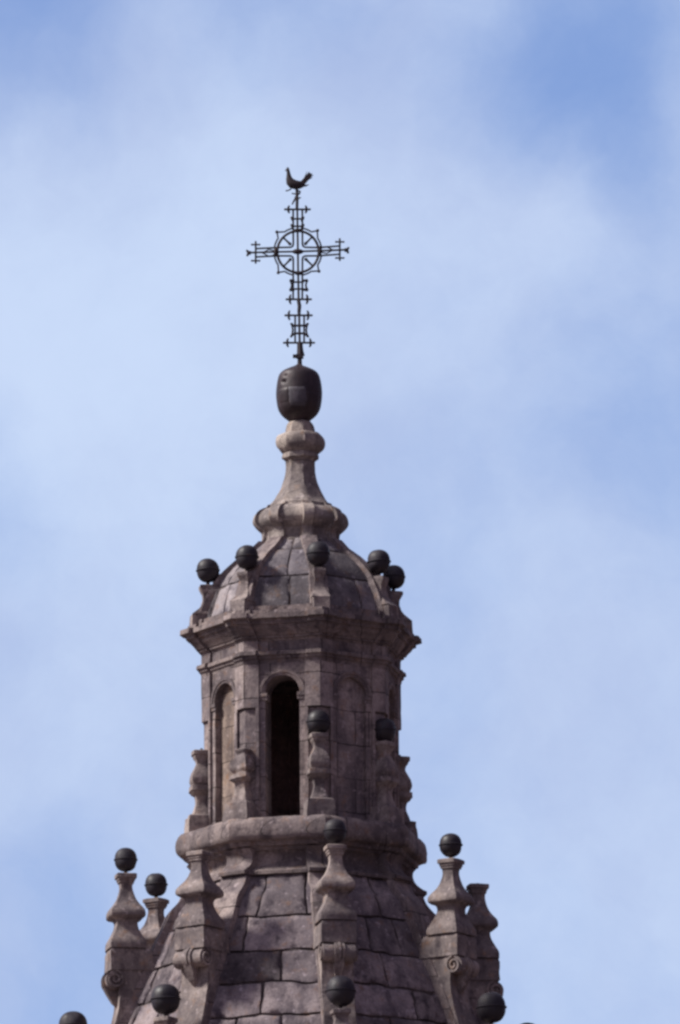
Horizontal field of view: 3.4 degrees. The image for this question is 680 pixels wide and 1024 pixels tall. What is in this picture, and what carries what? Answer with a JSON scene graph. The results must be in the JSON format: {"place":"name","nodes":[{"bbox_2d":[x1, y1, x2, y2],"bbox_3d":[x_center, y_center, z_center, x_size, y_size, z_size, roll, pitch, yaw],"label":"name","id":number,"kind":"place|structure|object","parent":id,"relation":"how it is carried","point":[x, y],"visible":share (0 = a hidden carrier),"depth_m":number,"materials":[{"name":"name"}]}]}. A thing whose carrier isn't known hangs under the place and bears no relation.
{"place":"outdoors","nodes":[
{"label":"outdoors","id":0,"kind":"place"},
{"bbox_2d":[120,420,486,1023],"bbox_3d":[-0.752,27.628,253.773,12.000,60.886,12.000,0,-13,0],"label":"bell tower","id":1,"kind":"structure","parent":0,"point":[282,658],"depth_m":256.97,"materials":[{"name":"stone"}]},
{"bbox_2d":[59,1011,86,1023],"bbox_3d":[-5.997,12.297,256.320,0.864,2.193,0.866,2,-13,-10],"label":"pinnacle","id":2,"kind":"object","parent":1,"relation":"on","point":[73,1017],"visible":1,"depth_m":256.28,"materials":[{"name":"metal"}]},
{"bbox_2d":[101,848,156,1023],"bbox_3d":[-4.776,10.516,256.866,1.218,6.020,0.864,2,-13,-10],"label":"pinnacle","id":3,"kind":"object","parent":1,"relation":"on","point":[128,957],"visible":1,"depth_m":256.68,"materials":[{"name":"stone"}]},
{"bbox_2d":[140,873,168,948],"bbox_3d":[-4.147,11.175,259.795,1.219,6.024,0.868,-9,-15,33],"label":"pinnacle","id":4,"kind":"object","parent":1,"relation":"on","point":[155,884],"visible":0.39,"depth_m":260.17,"materials":[{"name":"stone"}]},
{"bbox_2d":[150,984,180,1023],"bbox_3d":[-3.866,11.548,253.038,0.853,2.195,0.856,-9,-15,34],"label":"pinnacle","id":5,"kind":"object","parent":1,"relation":"on","point":[165,999],"visible":1,"depth_m":252.97,"materials":[{"name":"stone"}]},
{"bbox_2d":[184,748,211,832],"bbox_3d":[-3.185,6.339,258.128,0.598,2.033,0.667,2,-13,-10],"label":"pinnacle","id":6,"kind":"object","parent":1,"relation":"on","point":[197,818],"visible":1,"depth_m":257.95,"materials":[{"name":"stone"}]},
{"bbox_2d":[173,850,230,1023],"bbox_3d":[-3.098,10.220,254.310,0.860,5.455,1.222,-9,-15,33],"label":"pinnacle","id":7,"kind":"object","parent":1,"relation":"on","point":[201,944],"visible":1,"depth_m":254.15,"materials":[{"name":"stone"}]},
{"bbox_2d":[189,558,219,625],"bbox_3d":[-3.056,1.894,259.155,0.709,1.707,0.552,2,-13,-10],"label":"pinnacle","id":8,"kind":"object","parent":1,"relation":"on","point":[207,570],"visible":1,"depth_m":259.07,"materials":[{"name":"stone"}]},
{"bbox_2d":[222,747,260,822],"bbox_3d":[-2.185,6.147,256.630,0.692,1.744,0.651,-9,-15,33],"label":"pinnacle","id":9,"kind":"object","parent":1,"relation":"on","point":[242,804],"visible":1,"depth_m":256.48,"materials":[{"name":"stone"}]},
{"bbox_2d":[230,545,258,613],"bbox_3d":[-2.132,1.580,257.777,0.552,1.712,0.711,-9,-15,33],"label":"pinnacle","id":10,"kind":"object","parent":1,"relation":"on","point":[246,557],"visible":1,"depth_m":257.71,"materials":[{"name":"stone"}]},
{"bbox_2d":[276,364,321,421],"bbox_3d":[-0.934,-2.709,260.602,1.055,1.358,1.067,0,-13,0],"label":"copper orb","id":11,"kind":"object","parent":1,"relation":"on","point":[299,392],"visible":1,"depth_m":260.21,"materials":[{"name":"brown metal"}]},
{"bbox_2d":[246,205,348,363],"bbox_3d":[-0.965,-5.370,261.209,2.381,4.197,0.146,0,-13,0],"label":"iron cross","id":12,"kind":"object","parent":11,"relation":"on","point":[299,355],"visible":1,"depth_m":261.29,"materials":[{"name":"black metal"}]},
{"bbox_2d":[285,167,312,207],"bbox_3d":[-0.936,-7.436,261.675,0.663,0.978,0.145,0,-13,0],"label":"weathercock","id":13,"kind":"object","parent":12,"relation":"on","point":[292,183],"visible":1,"depth_m":261.65,"materials":[{"name":"metal"}]},
{"bbox_2d":[306,541,329,609],"bbox_3d":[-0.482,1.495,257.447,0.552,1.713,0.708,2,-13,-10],"label":"pinnacle","id":14,"kind":"object","parent":1,"relation":"on","point":[318,553],"visible":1,"depth_m":257.37,"materials":[{"name":"stone"}]},
{"bbox_2d":[303,710,335,815],"bbox_3d":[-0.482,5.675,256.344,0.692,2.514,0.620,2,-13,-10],"label":"pinnacle","id":15,"kind":"object","parent":1,"relation":"on","point":[318,774],"visible":1,"depth_m":256.17,"materials":[{"name":"stone"}]},
{"bbox_2d":[313,819,357,1023],"bbox_3d":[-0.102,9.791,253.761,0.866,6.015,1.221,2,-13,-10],"label":"pinnacle","id":16,"kind":"object","parent":1,"relation":"on","point":[335,937],"visible":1,"depth_m":253.49,"materials":[{"name":"stone"}]},
{"bbox_2d":[325,976,355,1023],"bbox_3d":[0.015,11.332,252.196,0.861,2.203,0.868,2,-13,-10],"label":"pinnacle","id":17,"kind":"object","parent":1,"relation":"on","point":[340,991],"visible":1,"depth_m":252.09,"materials":[{"name":"stone"}]},
{"bbox_2d":[367,550,398,618],"bbox_3d":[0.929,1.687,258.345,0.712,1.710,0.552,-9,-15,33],"label":"pinnacle","id":18,"kind":"object","parent":1,"relation":"on","point":[378,562],"visible":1,"depth_m":258.27,"materials":[{"name":"stone"}]},
{"bbox_2d":[370,718,404,823],"bbox_3d":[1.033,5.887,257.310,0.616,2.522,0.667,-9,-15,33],"label":"pinnacle","id":19,"kind":"object","parent":1,"relation":"on","point":[385,809],"visible":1,"depth_m":257.14,"materials":[{"name":"stone"}]},
{"bbox_2d":[383,565,412,633],"bbox_3d":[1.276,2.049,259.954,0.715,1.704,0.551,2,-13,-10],"label":"pinnacle","id":20,"kind":"object","parent":1,"relation":"on","point":[395,575],"visible":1,"depth_m":259.86,"materials":[{"name":"stone"}]},
{"bbox_2d":[399,755,417,837],"bbox_3d":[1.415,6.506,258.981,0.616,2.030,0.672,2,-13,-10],"label":"pinnacle","id":21,"kind":"object","parent":1,"relation":"on","point":[405,793],"visible":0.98,"depth_m":258.81,"materials":[{"name":"stone"}]},
{"bbox_2d":[418,833,479,1023],"bbox_3d":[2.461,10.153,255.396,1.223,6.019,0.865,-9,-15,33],"label":"pinnacle","id":22,"kind":"object","parent":1,"relation":"on","point":[449,946],"visible":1,"depth_m":255.26,"materials":[{"name":"stone"}]},
{"bbox_2d":[466,883,503,1023],"bbox_3d":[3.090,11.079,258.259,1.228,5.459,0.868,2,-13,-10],"label":"pinnacle","id":23,"kind":"object","parent":1,"relation":"on","point":[483,920],"visible":0.6,"depth_m":258.22,"materials":[{"name":"stone"}]},
{"bbox_2d":[476,992,506,1023],"bbox_3d":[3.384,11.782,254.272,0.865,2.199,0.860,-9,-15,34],"label":"pinnacle","id":24,"kind":"object","parent":1,"relation":"on","point":[491,1007],"visible":1,"depth_m":254.20,"materials":[{"name":"metal"}]},
{"bbox_2d":[0,0,679,1023],"label":"sky","id":25,"kind":"structure","parent":0,"point":[495,353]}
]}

